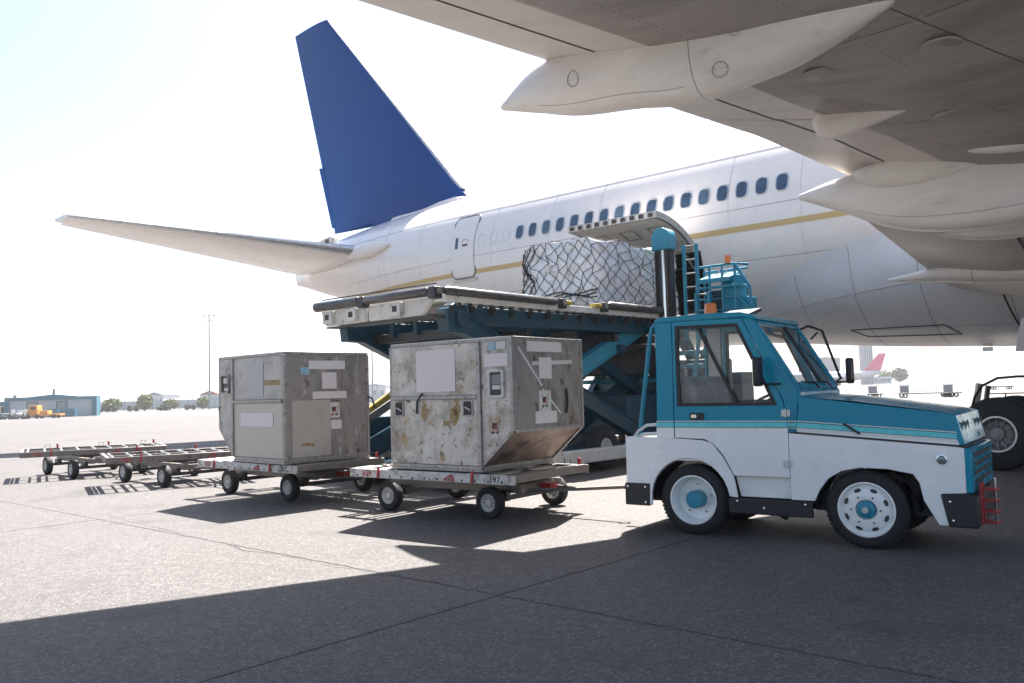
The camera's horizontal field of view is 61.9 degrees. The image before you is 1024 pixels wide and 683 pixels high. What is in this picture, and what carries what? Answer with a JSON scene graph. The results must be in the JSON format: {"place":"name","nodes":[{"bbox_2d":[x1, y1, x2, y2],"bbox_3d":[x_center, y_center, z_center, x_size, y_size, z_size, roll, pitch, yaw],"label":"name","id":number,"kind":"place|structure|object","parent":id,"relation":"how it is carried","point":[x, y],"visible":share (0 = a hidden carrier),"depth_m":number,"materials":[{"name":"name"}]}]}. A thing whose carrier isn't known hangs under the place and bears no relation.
{"place":"outdoors","nodes":[
{"label":"outdoors","id":0,"kind":"place"},
{"bbox_2d":[0,389,100,418],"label":"terminal building","id":1,"kind":"structure","parent":0,"point":[87,405],"depth_m":181.69,"materials":[{"name":"teal"}]},
{"bbox_2d":[0,378,1023,427],"bbox_3d":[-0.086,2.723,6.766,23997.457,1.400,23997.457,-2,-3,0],"label":"ground","id":2,"kind":"structure","parent":0,"point":[966,387],"depth_m":144.08,"materials":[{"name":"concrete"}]},
{"bbox_2d":[0,410,14,419],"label":"truck","id":3,"kind":"object","parent":2,"relation":"on","point":[5,415],"visible":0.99,"depth_m":165.26,"materials":[{"name":"white metal"}]},
{"bbox_2d":[11,409,28,418],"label":"truck","id":4,"kind":"object","parent":2,"relation":"on","point":[21,415],"visible":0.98,"depth_m":165.25,"materials":[{"name":"white metal"}]},
{"bbox_2d":[17,405,64,418],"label":"truck","id":5,"kind":"object","parent":2,"relation":"on","point":[35,410],"visible":0.86,"depth_m":166.74,"materials":[{"name":"orange"}]},
{"bbox_2d":[48,409,59,416],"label":"truck","id":6,"kind":"object","parent":2,"relation":"on","point":[55,411],"visible":0.5,"depth_m":179.09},
{"bbox_2d":[65,408,77,416],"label":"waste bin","id":7,"kind":"object","parent":2,"relation":"on","point":[71,412],"visible":1,"depth_m":179.09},
{"bbox_2d":[102,398,122,409],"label":"tree","id":8,"kind":"object","parent":2,"relation":"on","point":[110,401],"visible":0.84,"depth_m":234.26,"materials":[{"name":"green plant"}]},
{"bbox_2d":[109,406,118,411],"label":"bush","id":9,"kind":"object","parent":2,"relation":"on","point":[114,408],"visible":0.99,"depth_m":232.95,"materials":[{"name":"green plant"}]},
{"bbox_2d":[126,406,132,411],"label":"bush","id":10,"kind":"object","parent":2,"relation":"on","point":[129,408],"visible":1,"depth_m":233.29,"materials":[{"name":"green plant"}]},
{"bbox_2d":[135,394,153,410],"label":"tree","id":11,"kind":"object","parent":2,"relation":"on","point":[145,402],"visible":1,"depth_m":236.54,"materials":[{"name":"green plant"}]},
{"bbox_2d":[156,405,165,410],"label":"bush","id":12,"kind":"object","parent":2,"relation":"on","point":[159,407],"visible":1,"depth_m":232.87,"materials":[{"name":"green plant"}]},
{"bbox_2d":[146,392,180,409],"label":"hall","id":13,"kind":"structure","parent":2,"relation":"on","point":[157,396],"depth_m":276.50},
{"bbox_2d":[162,405,170,410],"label":"bush","id":14,"kind":"object","parent":2,"relation":"on","point":[168,407],"visible":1,"depth_m":232.85,"materials":[{"name":"green plant"}]},
{"bbox_2d":[162,399,179,409],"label":"tree","id":15,"kind":"object","parent":2,"relation":"on","point":[172,403],"visible":0.84,"depth_m":238.60,"materials":[{"name":"green plant"}]},
{"bbox_2d":[191,373,194,399],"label":"light mast","id":16,"kind":"object","parent":2,"relation":"on","point":[192,385],"visible":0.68,"depth_m":289.73,"materials":[{"name":"grey metal"}]},
{"bbox_2d":[196,397,208,408],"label":"tree","id":17,"kind":"object","parent":2,"relation":"on","point":[203,402],"visible":0.99,"depth_m":238.92,"materials":[{"name":"green plant"}]},
{"bbox_2d":[199,390,218,408],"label":"hall","id":18,"kind":"structure","parent":2,"relation":"on","point":[215,394],"depth_m":261.59,"materials":[{"name":"white"}]},
{"bbox_2d":[202,314,215,408],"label":"light mast","id":19,"kind":"object","parent":2,"relation":"on","point":[208,315],"visible":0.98,"depth_m":237.31,"materials":[{"name":"grey metal"}]},
{"bbox_2d":[100,394,384,410],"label":"perimeter fence","id":20,"kind":"object","parent":2,"relation":"on","point":[214,403],"visible":0.16,"depth_m":256.21,"materials":[{"name":"grey metal"}]},
{"bbox_2d":[371,351,373,402],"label":"light mast","id":21,"kind":"object","parent":2,"relation":"on","point":[372,374],"visible":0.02,"depth_m":259.73,"materials":[{"name":"grey metal"}]},
{"bbox_2d":[369,384,389,402],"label":"hall","id":22,"kind":"structure","parent":2,"relation":"on","point":[383,389],"depth_m":299.62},
{"bbox_2d":[0,401,1023,682],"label":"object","id":23,"kind":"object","parent":2,"relation":"on","point":[106,575],"visible":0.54,"depth_m":7.05,"materials":[{"name":"grey"}]},
{"bbox_2d":[19,439,166,478],"bbox_3d":[-9.255,2.623,19.087,3.429,0.700,3.072,-2,-3,4],"label":"cargo dolly","id":24,"kind":"object","parent":23,"relation":"on","point":[83,456],"visible":0.67,"depth_m":18.65,"materials":[{"name":"metal"}]},
{"bbox_2d":[100,444,235,486],"bbox_3d":[-6.423,2.417,16.830,3.290,0.700,3.154,-2,-3,-1],"label":"cargo dolly","id":25,"kind":"object","parent":23,"relation":"on","point":[168,464],"visible":0.82,"depth_m":16.21,"materials":[{"name":"metal"}]},
{"bbox_2d":[198,452,384,500],"bbox_3d":[-3.384,2.169,13.928,3.928,0.700,2.075,-4,-4,42],"label":"cargo dolly","id":26,"kind":"object","parent":23,"relation":"on","point":[295,478],"visible":0.82,"depth_m":13.50,"materials":[{"name":"metal"}]},
{"bbox_2d":[218,351,375,464],"bbox_3d":[-3.486,1.048,13.756,2.068,1.664,1.650,-5,-5,44],"label":"cargo container","id":27,"kind":"object","parent":26,"relation":"on","point":[284,408],"visible":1,"depth_m":13.07,"materials":[{"name":"metal"}]},
{"bbox_2d":[234,355,282,399],"bbox_3d":[-3.901,0.567,13.080,1.450,0.650,0.020,-5,-5,44],"label":"door panel","id":28,"kind":"structure","parent":27,"relation":"in","point":[272,366],"depth_m":12.93,"materials":[{"name":"metal"}]},
{"bbox_2d":[234,403,282,458],"bbox_3d":[-3.881,1.355,13.034,1.450,0.830,0.020,-5,-5,44],"label":"door panel","id":29,"kind":"structure","parent":27,"relation":"in","point":[259,442],"depth_m":12.98,"materials":[{"name":"metal"}]},
{"bbox_2d":[350,458,624,518],"bbox_3d":[-0.204,1.943,11.475,3.928,0.700,2.015,-4,-4,37],"label":"cargo dolly","id":30,"kind":"object","parent":23,"relation":"on","point":[495,489],"visible":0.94,"depth_m":11.16,"materials":[{"name":"metal"}]},
{"bbox_2d":[389,336,583,472],"bbox_3d":[-0.343,0.838,11.486,2.130,1.664,1.608,-4,-4,38],"label":"cargo container","id":31,"kind":"object","parent":30,"relation":"on","point":[482,405],"visible":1,"depth_m":10.87,"materials":[{"name":"metal"}]},
{"bbox_2d":[392,343,476,396],"bbox_3d":[-1.023,0.379,11.081,1.510,0.650,0.020,-4,-4,38],"label":"door panel","id":32,"kind":"structure","parent":31,"relation":"in","point":[403,361],"depth_m":11.11,"materials":[{"name":"white metal"}]},
{"bbox_2d":[392,399,477,465],"bbox_3d":[-1.002,1.168,11.034,1.510,0.830,0.020,-4,-4,38],"label":"door panel","id":33,"kind":"structure","parent":31,"relation":"in","point":[429,441],"depth_m":11.01,"materials":[{"name":"white metal"}]},
{"bbox_2d":[55,0,1023,470],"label":"airliner","id":34,"kind":"object","parent":23,"relation":"on","point":[859,180],"visible":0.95,"depth_m":16.40,"materials":[{"name":"white metal"}]},
{"bbox_2d":[451,214,480,283],"bbox_3d":[-1.510,-3.092,28.285,1.204,2.248,0.492,-4,-4,42],"label":"door","id":35,"kind":"structure","parent":34,"relation":"in","point":[462,263],"depth_m":28.19,"materials":[{"name":"grey metal"}]},
{"bbox_2d":[515,224,523,239],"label":"window","id":36,"kind":"structure","parent":34,"relation":"in","point":[519,232],"depth_m":26.48,"materials":[{"name":"blue glass"}]},
{"bbox_2d":[528,222,537,236],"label":"window","id":37,"kind":"structure","parent":34,"relation":"in","point":[532,230],"depth_m":26.11,"materials":[{"name":"blue glass"}]},
{"bbox_2d":[541,219,550,234],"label":"window","id":38,"kind":"structure","parent":34,"relation":"in","point":[546,225],"depth_m":25.76,"materials":[{"name":"blue glass"}]},
{"bbox_2d":[555,216,564,231],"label":"window","id":39,"kind":"structure","parent":34,"relation":"in","point":[560,222],"depth_m":25.41,"materials":[{"name":"blue glass"}]},
{"bbox_2d":[569,214,578,226],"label":"window","id":40,"kind":"structure","parent":34,"relation":"in","point":[574,219],"depth_m":25.07,"materials":[{"name":"blue glass"}]},
{"bbox_2d":[583,211,593,223],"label":"window","id":41,"kind":"structure","parent":34,"relation":"in","point":[589,216],"depth_m":24.72,"materials":[{"name":"blue glass"}]},
{"bbox_2d":[598,208,608,220],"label":"window","id":42,"kind":"structure","parent":34,"relation":"in","point":[604,213],"depth_m":24.36,"materials":[{"name":"blue glass"}]},
{"bbox_2d":[614,205,624,217],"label":"window","id":43,"kind":"structure","parent":34,"relation":"in","point":[619,211],"depth_m":24.00,"materials":[{"name":"blue glass"}]},
{"bbox_2d":[568,211,694,269],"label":"cargo door","id":44,"kind":"structure","parent":34,"relation":"in","point":[636,230],"depth_m":21.97,"materials":[{"name":"grey metal"}]},
{"bbox_2d":[629,201,640,214],"bbox_3d":[3.418,-3.645,23.650,0.356,0.483,0.157,-4,-4,42],"label":"window","id":45,"kind":"structure","parent":34,"relation":"in","point":[635,208],"depth_m":23.65,"materials":[{"name":"blue glass"}]},
{"bbox_2d":[646,198,656,211],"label":"window","id":46,"kind":"structure","parent":34,"relation":"in","point":[651,205],"depth_m":23.30,"materials":[{"name":"blue glass"}]},
{"bbox_2d":[662,195,674,211],"bbox_3d":[4.211,-3.707,22.939,0.356,0.483,0.157,-4,-4,42],"label":"window","id":47,"kind":"structure","parent":34,"relation":"in","point":[668,202],"depth_m":22.93,"materials":[{"name":"blue glass"}]},
{"bbox_2d":[680,191,691,208],"bbox_3d":[4.607,-3.738,22.585,0.356,0.483,0.157,-4,-4,42],"label":"window","id":48,"kind":"structure","parent":34,"relation":"in","point":[686,197],"depth_m":22.58,"materials":[{"name":"blue glass"}]},
{"bbox_2d":[698,188,709,205],"bbox_3d":[5.004,-3.769,22.230,0.356,0.483,0.157,-4,-4,42],"label":"window","id":49,"kind":"structure","parent":34,"relation":"in","point":[704,194],"depth_m":22.22,"materials":[{"name":"blue glass"}]},
{"bbox_2d":[716,184,728,201],"bbox_3d":[5.400,-3.800,21.876,0.356,0.483,0.157,-4,-4,42],"label":"window","id":50,"kind":"structure","parent":34,"relation":"in","point":[722,193],"depth_m":21.87,"materials":[{"name":"blue glass"}]},
{"bbox_2d":[735,180,747,198],"bbox_3d":[5.797,-3.831,21.520,0.356,0.483,0.157,-4,-4,42],"label":"window","id":51,"kind":"structure","parent":34,"relation":"in","point":[741,190],"depth_m":21.51,"materials":[{"name":"blue glass"}]},
{"bbox_2d":[755,176,767,194],"bbox_3d":[6.193,-3.862,21.165,0.356,0.483,0.157,-4,-4,42],"label":"window","id":52,"kind":"structure","parent":34,"relation":"in","point":[761,184],"depth_m":21.15,"materials":[{"name":"blue glass"}]},
{"bbox_2d":[775,172,788,191],"bbox_3d":[6.589,-3.893,20.810,0.356,0.483,0.157,-4,-4,42],"label":"window","id":53,"kind":"structure","parent":34,"relation":"in","point":[782,179],"depth_m":20.80,"materials":[{"name":"blue glass"}]},
{"bbox_2d":[1015,317,1023,350],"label":"gear door","id":54,"kind":"structure","parent":34,"relation":"in","point":[1020,340],"depth_m":15.89,"materials":[{"name":"white metal"}]},
{"bbox_2d":[313,228,783,479],"bbox_3d":[1.603,0.060,17.885,6.075,5.090,10.210,-4,-4,42],"label":"cargo loader","id":55,"kind":"object","parent":23,"relation":"on","point":[612,336],"visible":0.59,"depth_m":17.07,"materials":[{"name":"metal"}]},
{"bbox_2d":[522,236,679,314],"bbox_3d":[2.057,-1.371,19.665,2.342,1.703,3.270,-4,-4,42],"label":"cargo pallet","id":56,"kind":"object","parent":55,"relation":"on","point":[583,272],"visible":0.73,"depth_m":18.45,"materials":[{"name":"grey"}]},
{"bbox_2d":[625,303,1001,548],"bbox_3d":[3.129,0.806,9.382,3.926,2.561,1.970,-4,-4,36],"label":"baggage tug","id":57,"kind":"object","parent":23,"relation":"on","point":[791,446],"visible":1,"depth_m":8.79,"materials":[{"name":"white"}]},
{"bbox_2d":[654,323,707,402],"bbox_3d":[2.049,0.285,10.195,0.030,0.940,1.400,-4,-4,36],"label":"rear window frame","id":58,"kind":"structure","parent":57,"relation":"in","point":[694,330],"depth_m":10.72,"materials":[{"name":"teal metal"}]},
{"bbox_2d":[672,318,792,477],"bbox_3d":[2.314,0.583,9.093,1.285,1.675,0.051,-4,-4,36],"label":"door","id":59,"kind":"structure","parent":57,"relation":"in","point":[752,437],"depth_m":9.01,"materials":[{"name":"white metal"}]},
{"bbox_2d":[722,326,823,435],"bbox_3d":[3.151,0.627,10.266,1.255,1.675,0.034,-4,-4,36],"label":"door","id":60,"kind":"structure","parent":57,"relation":"in","point":[802,365],"depth_m":10.29,"materials":[{"name":"teal metal"}]},
{"bbox_2d":[800,325,841,380],"bbox_3d":[3.658,0.154,10.085,0.416,0.730,0.222,-4,-4,36],"label":"mirror arm","id":61,"kind":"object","parent":57,"relation":"in","point":[807,326],"depth_m":10.11},
{"bbox_2d":[974,383,1023,402],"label":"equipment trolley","id":62,"kind":"object","parent":23,"relation":"on","point":[987,393],"visible":0.06,"depth_m":21.18,"materials":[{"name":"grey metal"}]},
{"bbox_2d":[971,375,1023,404],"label":"cable","id":63,"kind":"object","parent":62,"relation":"attached to","point":[990,381],"visible":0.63,"depth_m":21.14,"materials":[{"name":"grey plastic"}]},
{"bbox_2d":[798,357,840,383],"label":"hall","id":64,"kind":"structure","parent":2,"relation":"on","point":[828,363],"depth_m":379.82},
{"bbox_2d":[792,353,894,385],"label":"airliner","id":65,"kind":"object","parent":2,"relation":"on","point":[873,367],"visible":0.43,"depth_m":328.29,"materials":[{"name":"white metal"}]},
{"bbox_2d":[867,383,883,396],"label":"baggage cart","id":66,"kind":"object","parent":2,"relation":"on","point":[872,389],"visible":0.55,"depth_m":77.82,"materials":[{"name":"grey metal"}]},
{"bbox_2d":[878,371,892,378],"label":"tree","id":67,"kind":"object","parent":2,"relation":"on","point":[886,373],"visible":0.36,"depth_m":382.92,"materials":[{"name":"green plant"}]},
{"bbox_2d":[891,368,908,382],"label":"tree","id":68,"kind":"object","parent":2,"relation":"on","point":[898,376],"visible":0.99,"depth_m":378.22,"materials":[{"name":"green plant"}]},
{"bbox_2d":[898,383,947,397],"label":"baggage cart","id":69,"kind":"object","parent":2,"relation":"on","point":[904,389],"visible":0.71,"depth_m":75.83,"materials":[{"name":"grey metal"}]},
{"bbox_2d":[941,382,961,396],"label":"baggage cart","id":70,"kind":"object","parent":2,"relation":"on","point":[948,390],"visible":0.94,"depth_m":73.82,"materials":[{"name":"grey metal"}]},
{"bbox_2d":[991,385,1013,389],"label":"tow trolley","id":71,"kind":"object","parent":2,"relation":"on","point":[1001,386],"visible":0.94,"depth_m":109.36,"materials":[{"name":"grey metal"}]},
{"bbox_2d":[0,364,1023,401],"bbox_3d":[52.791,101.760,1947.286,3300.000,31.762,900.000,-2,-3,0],"label":"hills","id":72,"kind":"structure","parent":0,"point":[933,373],"depth_m":1532.85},
{"bbox_2d":[0,0,1023,426],"label":"sky","id":73,"kind":"structure","parent":0,"point":[196,114],"materials":[{"name":"white"}]},
{"bbox_2d":[859,346,873,384],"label":"control tower","id":74,"kind":"structure","parent":0,"point":[865,356],"depth_m":347.94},
{"bbox_2d":[874,376,878,383],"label":"service building","id":75,"kind":"structure","parent":0,"point":[876,379],"depth_m":371.35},
{"bbox_2d":[879,376,891,383],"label":"service building","id":76,"kind":"structure","parent":0,"point":[885,379],"depth_m":371.36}
]}

